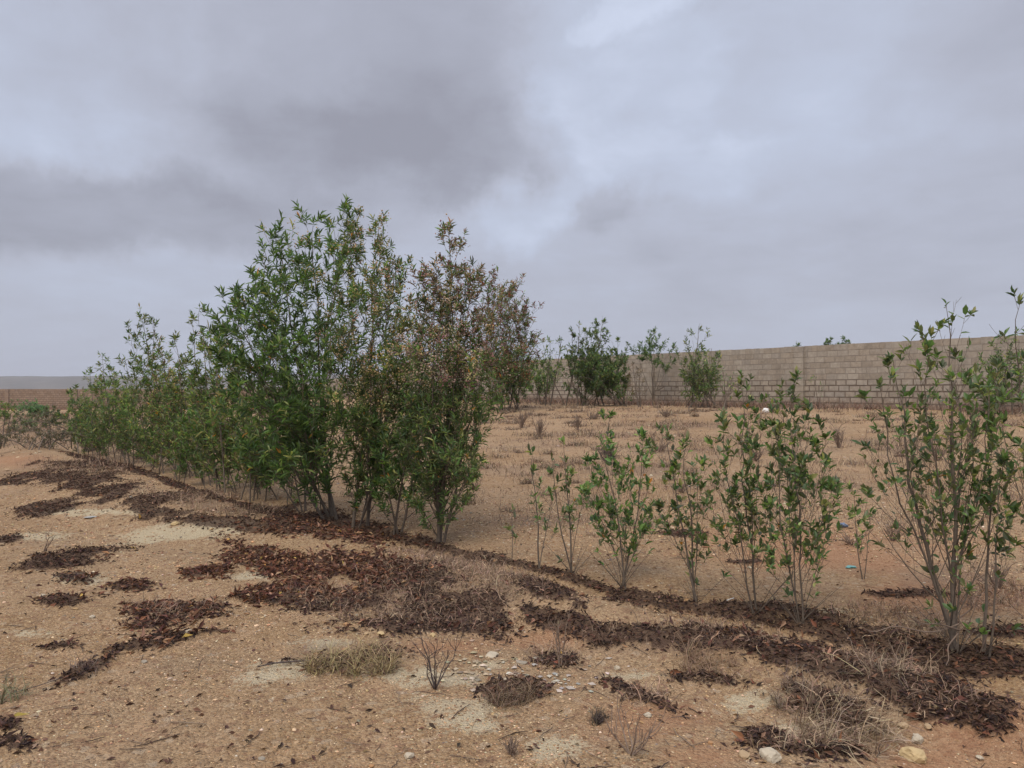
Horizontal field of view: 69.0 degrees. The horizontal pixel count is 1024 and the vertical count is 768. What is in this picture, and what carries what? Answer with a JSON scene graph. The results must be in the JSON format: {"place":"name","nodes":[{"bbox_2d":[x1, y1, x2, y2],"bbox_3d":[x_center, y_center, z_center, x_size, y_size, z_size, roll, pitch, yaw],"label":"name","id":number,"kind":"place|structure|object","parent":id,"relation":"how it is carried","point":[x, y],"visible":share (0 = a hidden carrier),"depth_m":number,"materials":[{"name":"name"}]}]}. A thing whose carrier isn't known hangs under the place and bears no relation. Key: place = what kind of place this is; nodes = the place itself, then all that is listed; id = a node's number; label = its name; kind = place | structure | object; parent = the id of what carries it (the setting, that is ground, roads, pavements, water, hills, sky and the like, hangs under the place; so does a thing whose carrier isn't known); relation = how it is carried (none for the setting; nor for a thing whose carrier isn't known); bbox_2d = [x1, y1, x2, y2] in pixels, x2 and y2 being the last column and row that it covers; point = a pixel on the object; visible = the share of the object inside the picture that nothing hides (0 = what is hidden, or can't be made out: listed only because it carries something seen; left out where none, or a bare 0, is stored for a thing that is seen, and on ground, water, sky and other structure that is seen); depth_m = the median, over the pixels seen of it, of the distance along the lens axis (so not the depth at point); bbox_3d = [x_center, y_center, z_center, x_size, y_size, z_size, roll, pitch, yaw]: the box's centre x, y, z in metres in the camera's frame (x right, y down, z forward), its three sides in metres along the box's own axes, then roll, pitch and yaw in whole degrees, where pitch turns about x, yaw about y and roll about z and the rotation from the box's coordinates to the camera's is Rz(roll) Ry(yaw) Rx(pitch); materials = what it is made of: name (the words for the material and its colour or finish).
{"place":"outdoors","nodes":[
{"label":"outdoors","id":0,"kind":"place"},
{"bbox_2d":[0,374,359,388],"bbox_3d":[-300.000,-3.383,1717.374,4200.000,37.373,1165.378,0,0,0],"label":"hills","id":1,"kind":"structure","parent":0,"point":[37,382],"depth_m":1328.89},
{"bbox_2d":[0,398,1023,767],"bbox_3d":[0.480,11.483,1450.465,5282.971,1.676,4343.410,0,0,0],"label":"ground","id":2,"kind":"structure","parent":0,"point":[966,744],"depth_m":4.67,"materials":[{"name":"soil"}]},
{"bbox_2d":[0,401,17,446],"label":"sapling","id":3,"kind":"object","parent":2,"relation":"on","point":[4,413],"visible":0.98,"depth_m":20.44,"materials":[{"name":"green plant"}]},
{"bbox_2d":[0,399,22,409],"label":"sprawling shrub","id":4,"kind":"object","parent":2,"relation":"on","point":[2,407],"visible":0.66,"depth_m":64.96,"materials":[{"name":"green plant"}]},
{"bbox_2d":[0,408,50,432],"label":"sprawling shrub","id":5,"kind":"object","parent":2,"relation":"on","point":[32,423],"visible":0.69,"depth_m":26.28,"materials":[{"name":"green plant"}]},
{"bbox_2d":[15,398,37,411],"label":"sprawling shrub","id":6,"kind":"object","parent":2,"relation":"on","point":[24,408],"visible":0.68,"depth_m":50.70,"materials":[{"name":"green plant"}]},
{"bbox_2d":[0,649,62,703],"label":"grass tuft","id":7,"kind":"object","parent":2,"relation":"on","point":[4,695],"visible":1,"depth_m":3.63,"materials":[{"name":"beige plant"}]},
{"bbox_2d":[15,402,49,416],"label":"sprawling shrub","id":8,"kind":"object","parent":2,"relation":"on","point":[35,407],"visible":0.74,"depth_m":39.32,"materials":[{"name":"green plant"}]},
{"bbox_2d":[0,413,90,449],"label":"sprawling shrub","id":9,"kind":"object","parent":2,"relation":"on","point":[14,428],"visible":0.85,"depth_m":17.44,"materials":[{"name":"green plant"}]},
{"bbox_2d":[31,521,60,551],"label":"dry shrub","id":10,"kind":"object","parent":2,"relation":"on","point":[48,544],"visible":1,"depth_m":6.90,"materials":[{"name":"plant"}]},
{"bbox_2d":[20,404,73,428],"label":"sprawling shrub","id":11,"kind":"object","parent":2,"relation":"on","point":[54,416],"visible":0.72,"depth_m":29.21,"materials":[{"name":"green plant"}]},
{"bbox_2d":[31,421,101,453],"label":"sprawling shrub","id":12,"kind":"object","parent":2,"relation":"on","point":[50,437],"visible":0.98,"depth_m":16.98,"materials":[{"name":"green plant"}]},
{"bbox_2d":[55,388,93,451],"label":"bushy tree","id":13,"kind":"object","parent":2,"relation":"on","point":[70,422],"visible":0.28,"depth_m":18.70,"materials":[{"name":"green plant"}]},
{"bbox_2d":[48,646,100,674],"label":"grass tuft","id":14,"kind":"object","parent":2,"relation":"on","point":[70,665],"visible":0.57,"depth_m":3.96,"materials":[{"name":"beige plant"}]},
{"bbox_2d":[62,384,108,455],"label":"bushy tree","id":15,"kind":"object","parent":2,"relation":"on","point":[87,442],"visible":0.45,"depth_m":17.72,"materials":[{"name":"green plant"}]},
{"bbox_2d":[68,366,135,458],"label":"bushy tree","id":16,"kind":"object","parent":2,"relation":"on","point":[88,424],"visible":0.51,"depth_m":16.40,"materials":[{"name":"green plant"}]},
{"bbox_2d":[82,351,146,462],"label":"bushy tree","id":17,"kind":"object","parent":2,"relation":"on","point":[112,400],"visible":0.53,"depth_m":15.46,"materials":[{"name":"green plant"}]},
{"bbox_2d":[0,389,251,409],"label":"block wall","id":18,"kind":"structure","parent":2,"relation":"on","point":[58,398],"depth_m":82.60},
{"bbox_2d":[101,353,166,467],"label":"bushy tree","id":19,"kind":"object","parent":2,"relation":"on","point":[126,426],"visible":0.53,"depth_m":14.56,"materials":[{"name":"green plant"}]},
{"bbox_2d":[123,303,198,473],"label":"bushy tree","id":20,"kind":"object","parent":2,"relation":"on","point":[146,381],"visible":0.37,"depth_m":13.76,"materials":[{"name":"green plant"}]},
{"bbox_2d":[143,335,200,479],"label":"bushy tree","id":21,"kind":"object","parent":2,"relation":"on","point":[164,418],"visible":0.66,"depth_m":12.79,"materials":[{"name":"green plant"}]},
{"bbox_2d":[159,329,227,485],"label":"bushy tree","id":22,"kind":"object","parent":2,"relation":"on","point":[182,454],"visible":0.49,"depth_m":11.96,"materials":[{"name":"green plant"}]},
{"bbox_2d":[178,301,253,492],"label":"bushy tree","id":23,"kind":"object","parent":2,"relation":"on","point":[213,457],"visible":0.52,"depth_m":11.24,"materials":[{"name":"green plant"}]},
{"bbox_2d":[197,318,278,499],"bbox_3d":[-3.897,0.337,10.620,1.092,2.665,1.676,0,0,-31],"label":"bushy tree","id":24,"kind":"object","parent":2,"relation":"on","point":[226,438],"visible":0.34,"depth_m":10.57,"materials":[{"name":"green plant"}]},
{"bbox_2d":[228,358,310,505],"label":"bushy tree","id":25,"kind":"object","parent":2,"relation":"on","point":[252,459],"visible":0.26,"depth_m":10.08,"materials":[{"name":"green plant"}]},
{"bbox_2d":[257,653,310,666],"bbox_3d":[-1.192,1.474,3.997,0.324,0.053,0.097,0,0,-10],"label":"thorny stick","id":26,"kind":"object","parent":2,"relation":"on","point":[285,661],"visible":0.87,"depth_m":4.00,"materials":[{"name":"brown wood"}]},
{"bbox_2d":[245,389,326,511],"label":"bushy tree","id":27,"kind":"object","parent":2,"relation":"on","point":[263,472],"visible":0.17,"depth_m":9.37,"materials":[{"name":"green plant"}]},
{"bbox_2d":[199,193,400,519],"bbox_3d":[-2.528,-0.441,8.853,2.523,4.199,2.591,0,0,0],"label":"bushy tree","id":28,"kind":"object","parent":2,"relation":"on","point":[292,419],"visible":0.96,"depth_m":8.60,"materials":[{"name":"green plant"}]},
{"bbox_2d":[281,627,420,680],"bbox_3d":[-0.859,1.402,3.933,0.792,0.236,0.575,0,0,0],"label":"grass tuft","id":29,"kind":"object","parent":2,"relation":"on","point":[379,662],"visible":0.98,"depth_m":3.91,"materials":[{"name":"beige plant"}]},
{"bbox_2d":[308,205,435,528],"bbox_3d":[-1.677,-0.274,8.465,1.412,3.878,2.455,0,0,-24],"label":"bushy tree","id":30,"kind":"object","parent":2,"relation":"on","point":[382,402],"visible":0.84,"depth_m":8.11,"materials":[{"name":"green plant"}]},
{"bbox_2d":[363,387,434,534],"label":"bushy tree","id":31,"kind":"object","parent":2,"relation":"on","point":[376,481],"visible":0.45,"depth_m":7.85,"materials":[{"name":"green plant"}]},
{"bbox_2d":[404,752,414,759],"bbox_3d":[-0.414,1.492,2.988,0.038,0.025,0.036,0,-1,-41],"label":"rock","id":32,"kind":"object","parent":2,"relation":"on","point":[408,755],"visible":1,"depth_m":2.98,"materials":[{"name":"stone"}]},
{"bbox_2d":[407,625,466,689],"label":"dry shrub","id":33,"kind":"object","parent":2,"relation":"on","point":[435,683],"visible":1,"depth_m":3.69,"materials":[{"name":"brown plant"}]},
{"bbox_2d":[379,213,510,542],"bbox_3d":[-0.662,-0.062,7.545,1.298,3.412,1.573,0,0,0],"label":"bushy tree","id":34,"kind":"object","parent":2,"relation":"on","point":[441,456],"visible":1,"depth_m":7.35,"materials":[{"name":"green plant"}]},
{"bbox_2d":[467,475,482,489],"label":"dry shrub","id":35,"kind":"object","parent":2,"relation":"on","point":[475,484],"visible":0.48,"depth_m":11.35,"materials":[{"name":"plant"}]},
{"bbox_2d":[441,639,518,691],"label":"stone chips","id":36,"kind":"object","parent":2,"relation":"on","point":[476,665],"visible":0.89,"depth_m":3.95,"materials":[{"name":"beige stone"}]},
{"bbox_2d":[485,651,498,657],"bbox_3d":[-0.118,1.530,4.210,0.072,0.021,0.082,0,0,24],"label":"rock","id":37,"kind":"object","parent":2,"relation":"on","point":[491,654],"visible":1,"depth_m":4.20,"materials":[{"name":"stone"}]},
{"bbox_2d":[451,266,548,410],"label":"bushy tree","id":38,"kind":"object","parent":2,"relation":"on","point":[506,359],"visible":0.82,"depth_m":29.62,"materials":[{"name":"green plant"}]},
{"bbox_2d":[499,734,518,757],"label":"dry shrub","id":39,"kind":"object","parent":2,"relation":"on","point":[511,748],"visible":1,"depth_m":3.00,"materials":[{"name":"plant"}]},
{"bbox_2d":[467,666,554,713],"bbox_3d":[0.009,1.438,3.557,0.452,0.177,0.357,0,0,0],"label":"grass tuft","id":40,"kind":"object","parent":2,"relation":"on","point":[497,699],"visible":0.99,"depth_m":3.55,"materials":[{"name":"brown plant"}]},
{"bbox_2d":[504,502,517,561],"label":"sapling","id":41,"kind":"object","parent":2,"relation":"on","point":[509,528],"visible":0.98,"depth_m":6.66,"materials":[{"name":"green plant"}]},
{"bbox_2d":[0,450,1023,767],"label":"leaf litter","id":42,"kind":"object","parent":2,"relation":"on","point":[296,568],"visible":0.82,"depth_m":5.00,"materials":[{"name":"brown plant"}]},
{"bbox_2d":[0,400,1023,538],"bbox_3d":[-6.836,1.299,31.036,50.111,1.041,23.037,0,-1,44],"label":"dry grass","id":43,"kind":"structure","parent":2,"relation":"on","point":[666,455],"depth_m":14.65,"materials":[{"name":"brown plant"}]},
{"bbox_2d":[512,407,533,427],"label":"dry shrub","id":44,"kind":"object","parent":2,"relation":"on","point":[522,421],"visible":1,"depth_m":22.30,"materials":[{"name":"plant"}]},
{"bbox_2d":[528,408,547,436],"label":"dry shrub","id":45,"kind":"object","parent":2,"relation":"on","point":[538,430],"visible":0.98,"depth_m":19.68,"materials":[{"name":"plant"}]},
{"bbox_2d":[525,443,558,568],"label":"sapling","id":46,"kind":"object","parent":2,"relation":"on","point":[532,470],"visible":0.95,"depth_m":6.46,"materials":[{"name":"green plant"}]},
{"bbox_2d":[524,358,563,404],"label":"shrub","id":47,"kind":"object","parent":2,"relation":"on","point":[537,381],"visible":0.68,"depth_m":33.98,"materials":[{"name":"green plant"}]},
{"bbox_2d":[539,335,564,405],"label":"shrub","id":48,"kind":"object","parent":2,"relation":"on","point":[552,377],"visible":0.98,"depth_m":32.52,"materials":[{"name":"green plant"}]},
{"bbox_2d":[487,657,629,692],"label":"stone chips","id":49,"kind":"object","parent":2,"relation":"on","point":[557,680],"visible":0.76,"depth_m":3.85,"materials":[{"name":"grey stone"}]},
{"bbox_2d":[548,608,570,666],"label":"dry shrub","id":50,"kind":"object","parent":2,"relation":"on","point":[558,638],"visible":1,"depth_m":4.04,"materials":[{"name":"plant"}]},
{"bbox_2d":[533,435,604,573],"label":"sapling","id":51,"kind":"object","parent":2,"relation":"on","point":[569,509],"visible":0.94,"depth_m":6.23,"materials":[{"name":"green plant"}]},
{"bbox_2d":[562,320,581,405],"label":"shrub","id":52,"kind":"object","parent":2,"relation":"on","point":[571,330],"visible":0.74,"depth_m":32.41,"materials":[{"name":"green plant"}]},
{"bbox_2d":[572,413,581,429],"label":"dry shrub","id":53,"kind":"object","parent":2,"relation":"on","point":[577,421],"visible":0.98,"depth_m":21.00,"materials":[{"name":"plant"}]},
{"bbox_2d":[586,407,600,418],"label":"dry shrub","id":54,"kind":"object","parent":2,"relation":"on","point":[594,415],"visible":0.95,"depth_m":24.30,"materials":[{"name":"plant"}]},
{"bbox_2d":[556,317,632,406],"bbox_3d":[3.750,-0.980,32.074,3.009,3.958,3.359,0,-1,41],"label":"shrub","id":55,"kind":"object","parent":2,"relation":"on","point":[599,380],"visible":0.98,"depth_m":31.72,"materials":[{"name":"green plant"}]},
{"bbox_2d":[591,709,604,724],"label":"dry shrub","id":56,"kind":"object","parent":2,"relation":"on","point":[599,720],"visible":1,"depth_m":3.29,"materials":[{"name":"brown plant"}]},
{"bbox_2d":[581,701,622,726],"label":"grass tuft","id":57,"kind":"object","parent":2,"relation":"on","point":[600,711],"visible":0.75,"depth_m":3.34,"materials":[{"name":"brown plant"}]},
{"bbox_2d":[594,435,623,462],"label":"dry shrub","id":58,"kind":"object","parent":2,"relation":"on","point":[601,454],"visible":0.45,"depth_m":14.12,"materials":[{"name":"plant"}]},
{"bbox_2d":[574,408,665,588],"bbox_3d":[0.852,0.920,5.859,0.754,1.466,0.760,0,0,0],"label":"sapling","id":59,"kind":"object","parent":2,"relation":"on","point":[586,487],"visible":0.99,"depth_m":5.90,"materials":[{"name":"green plant"}]},
{"bbox_2d":[616,361,649,406],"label":"shrub","id":60,"kind":"object","parent":2,"relation":"on","point":[635,385],"visible":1,"depth_m":30.51,"materials":[{"name":"green plant"}]},
{"bbox_2d":[605,665,667,755],"bbox_3d":[0.486,1.351,3.057,0.206,0.315,0.278,0,-1,-41],"label":"dry shrub","id":61,"kind":"object","parent":2,"relation":"on","point":[634,752],"visible":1,"depth_m":3.02,"materials":[{"name":"plant"}]},
{"bbox_2d":[254,335,1023,412],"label":"block wall","id":62,"kind":"structure","parent":2,"relation":"on","point":[844,373],"depth_m":28.26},
{"bbox_2d":[625,326,676,404],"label":"tree","id":63,"kind":"object","parent":2,"relation":"on","point":[645,351],"visible":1,"depth_m":33.17,"materials":[{"name":"green plant"}]},
{"bbox_2d":[643,430,681,450],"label":"dry shrub","id":64,"kind":"object","parent":2,"relation":"on","point":[664,445],"visible":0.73,"depth_m":15.73,"materials":[{"name":"plant"}]},
{"bbox_2d":[655,405,677,416],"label":"dry shrub","id":65,"kind":"object","parent":2,"relation":"on","point":[665,413],"visible":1,"depth_m":23.89,"materials":[{"name":"plant"}]},
{"bbox_2d":[676,483,688,492],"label":"dry shrub","id":66,"kind":"object","parent":2,"relation":"on","point":[681,489],"visible":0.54,"depth_m":10.76,"materials":[{"name":"plant"}]},
{"bbox_2d":[645,421,730,602],"bbox_3d":[1.272,0.959,5.437,0.586,1.376,0.498,0,0,0],"label":"sapling","id":67,"kind":"object","parent":2,"relation":"on","point":[674,505],"visible":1,"depth_m":5.43,"materials":[{"name":"green plant"}]},
{"bbox_2d":[674,324,722,407],"bbox_3d":[7.381,-0.701,29.180,1.936,3.356,2.167,0,0,0],"label":"shrub","id":68,"kind":"object","parent":2,"relation":"on","point":[699,383],"visible":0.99,"depth_m":29.01,"materials":[{"name":"green plant"}]},
{"bbox_2d":[387,395,1022,415],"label":"dry grass","id":69,"kind":"structure","parent":2,"relation":"on","point":[678,404],"depth_m":29.82,"materials":[{"name":"brown plant"}]},
{"bbox_2d":[661,627,759,676],"bbox_3d":[1.053,1.430,4.028,0.505,0.272,0.507,0,0,0],"label":"grass tuft","id":70,"kind":"object","parent":2,"relation":"on","point":[688,654],"visible":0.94,"depth_m":4.02,"materials":[{"name":"beige plant"}]},
{"bbox_2d":[716,366,736,408],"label":"shrub","id":71,"kind":"object","parent":2,"relation":"on","point":[723,392],"visible":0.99,"depth_m":27.22,"materials":[{"name":"green plant"}]},
{"bbox_2d":[738,749,749,758],"bbox_3d":[0.947,1.512,3.039,0.048,0.030,0.058,0,0,15],"label":"rock","id":72,"kind":"object","parent":2,"relation":"on","point":[743,754],"visible":1,"depth_m":3.03,"materials":[{"name":"stone"}]},
{"bbox_2d":[695,370,795,613],"bbox_3d":[1.655,0.770,5.123,0.677,1.758,0.656,0,0,-26],"label":"sapling","id":73,"kind":"object","parent":2,"relation":"on","point":[731,491],"visible":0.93,"depth_m":5.17,"materials":[{"name":"green plant"}]},
{"bbox_2d":[744,441,763,460],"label":"dry shrub","id":74,"kind":"object","parent":2,"relation":"on","point":[756,456],"visible":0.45,"depth_m":13.75,"materials":[{"name":"plant"}]},
{"bbox_2d":[759,747,781,763],"bbox_3d":[1.056,1.518,3.043,0.077,0.050,0.095,0,0,-18],"label":"rock","id":75,"kind":"object","parent":2,"relation":"on","point":[771,755],"visible":0.95,"depth_m":3.02,"materials":[{"name":"stone"}]},
{"bbox_2d":[751,657,827,711],"bbox_3d":[1.358,1.474,3.624,0.386,0.184,0.444,0,0,0],"label":"grass tuft","id":76,"kind":"object","parent":2,"relation":"on","point":[778,706],"visible":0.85,"depth_m":3.64,"materials":[{"name":"brown plant"}]},
{"bbox_2d":[745,365,844,623],"bbox_3d":[1.875,0.761,4.981,0.659,1.781,0.671,0,0,0],"label":"sapling","id":77,"kind":"object","parent":2,"relation":"on","point":[802,475],"visible":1,"depth_m":4.95,"materials":[{"name":"green plant"}]},
{"bbox_2d":[808,375,822,409],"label":"sapling","id":78,"kind":"object","parent":2,"relation":"on","point":[818,391],"visible":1,"depth_m":25.41,"materials":[{"name":"green plant"}]},
{"bbox_2d":[823,336,836,344],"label":"tree","id":79,"kind":"object","parent":2,"relation":"on","point":[827,340],"visible":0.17,"depth_m":60.10,"materials":[{"name":"green plant"}]},
{"bbox_2d":[826,419,846,447],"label":"dry shrub","id":80,"kind":"object","parent":2,"relation":"on","point":[836,437],"visible":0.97,"depth_m":15.00,"materials":[{"name":"plant"}]},
{"bbox_2d":[837,335,851,343],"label":"tree","id":81,"kind":"object","parent":2,"relation":"on","point":[846,341],"visible":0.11,"depth_m":62.13,"materials":[{"name":"green plant"}]},
{"bbox_2d":[838,527,871,544],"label":"dry shrub","id":82,"kind":"object","parent":2,"relation":"on","point":[846,538],"visible":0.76,"depth_m":6.95,"materials":[{"name":"plant"}]},
{"bbox_2d":[787,677,929,767],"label":"grass tuft","id":83,"kind":"object","parent":2,"relation":"on","point":[835,734],"visible":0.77,"depth_m":3.28,"materials":[{"name":"beige plant"}]},
{"bbox_2d":[844,481,876,578],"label":"sapling","id":84,"kind":"object","parent":2,"relation":"on","point":[866,515],"visible":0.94,"depth_m":5.85,"materials":[{"name":"green plant"}]},
{"bbox_2d":[824,626,946,689],"bbox_3d":[1.868,1.364,3.689,0.549,0.261,0.448,0,-1,44],"label":"grass tuft","id":85,"kind":"object","parent":2,"relation":"on","point":[895,661],"visible":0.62,"depth_m":3.67,"materials":[{"name":"beige plant"}]},
{"bbox_2d":[872,505,909,540],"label":"dry shrub","id":86,"kind":"object","parent":2,"relation":"on","point":[892,531],"visible":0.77,"depth_m":7.12,"materials":[{"name":"plant"}]},
{"bbox_2d":[897,722,908,728],"bbox_3d":[1.742,1.520,3.319,0.051,0.024,0.042,0,0,-16],"label":"rock","id":87,"kind":"object","parent":2,"relation":"on","point":[902,724],"visible":0.88,"depth_m":3.31,"materials":[{"name":"stone"}]},
{"bbox_2d":[899,746,926,763],"bbox_3d":[1.673,1.549,3.108,0.105,0.061,0.071,0,0,34],"label":"rock","id":88,"kind":"object","parent":2,"relation":"on","point":[915,755],"visible":0.99,"depth_m":3.09,"materials":[{"name":"stone"}]},
{"bbox_2d":[911,733,923,743],"bbox_3d":[1.751,1.534,3.223,0.071,0.040,0.049,0,-1,-42],"label":"rock","id":89,"kind":"object","parent":2,"relation":"on","point":[918,738],"visible":1,"depth_m":3.20,"materials":[{"name":"stone"}]},
{"bbox_2d":[924,723,931,729],"bbox_3d":[1.834,1.511,3.281,0.033,0.028,0.040,0,0,15],"label":"rock","id":90,"kind":"object","parent":2,"relation":"on","point":[927,726],"visible":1,"depth_m":3.27,"materials":[{"name":"stone"}]},
{"bbox_2d":[858,598,998,664],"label":"fallen twigs","id":91,"kind":"object","parent":2,"relation":"on","point":[952,627],"visible":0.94,"depth_m":4.32,"materials":[{"name":"wood"}]},
{"bbox_2d":[915,436,948,460],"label":"dry shrub","id":92,"kind":"object","parent":2,"relation":"on","point":[936,455],"visible":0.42,"depth_m":13.04,"materials":[{"name":"plant"}]},
{"bbox_2d":[849,299,1023,652],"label":"sapling","id":93,"kind":"object","parent":2,"relation":"on","point":[956,514],"visible":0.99,"depth_m":4.38,"materials":[{"name":"green plant"}]},
{"bbox_2d":[942,377,1023,658],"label":"sapling","id":94,"kind":"object","parent":2,"relation":"on","point":[1003,457],"visible":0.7,"depth_m":4.27,"materials":[{"name":"green plant"}]},
{"bbox_2d":[962,327,1023,414],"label":"shrub","id":95,"kind":"object","parent":2,"relation":"on","point":[1005,368],"visible":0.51,"depth_m":21.70,"materials":[{"name":"green plant"}]},
{"bbox_2d":[972,552,1023,588],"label":"dry shrub","id":96,"kind":"object","parent":2,"relation":"on","point":[1005,571],"visible":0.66,"depth_m":5.58,"materials":[{"name":"plant"}]},
{"bbox_2d":[982,285,1023,617],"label":"sapling","id":97,"kind":"object","parent":2,"relation":"on","point":[1020,395],"visible":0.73,"depth_m":4.46,"materials":[{"name":"green plant"}]},
{"bbox_2d":[0,476,1023,767],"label":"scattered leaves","id":98,"kind":"object","parent":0,"point":[412,676],"depth_m":3.51,"materials":[{"name":"brown plant"}]},
{"bbox_2d":[0,404,1023,738],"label":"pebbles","id":99,"kind":"object","parent":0,"point":[504,528],"visible":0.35,"depth_m":10.31,"materials":[{"name":"beige stone"}]},
{"bbox_2d":[0,0,1023,376],"label":"sky","id":100,"kind":"structure","parent":0,"point":[757,174],"materials":[{"name":"grey"}]},
{"bbox_2d":[24,456,1023,759],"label":"dry grass","id":101,"kind":"structure","parent":0,"point":[480,566],"depth_m":5.05,"materials":[{"name":"brown plant"}]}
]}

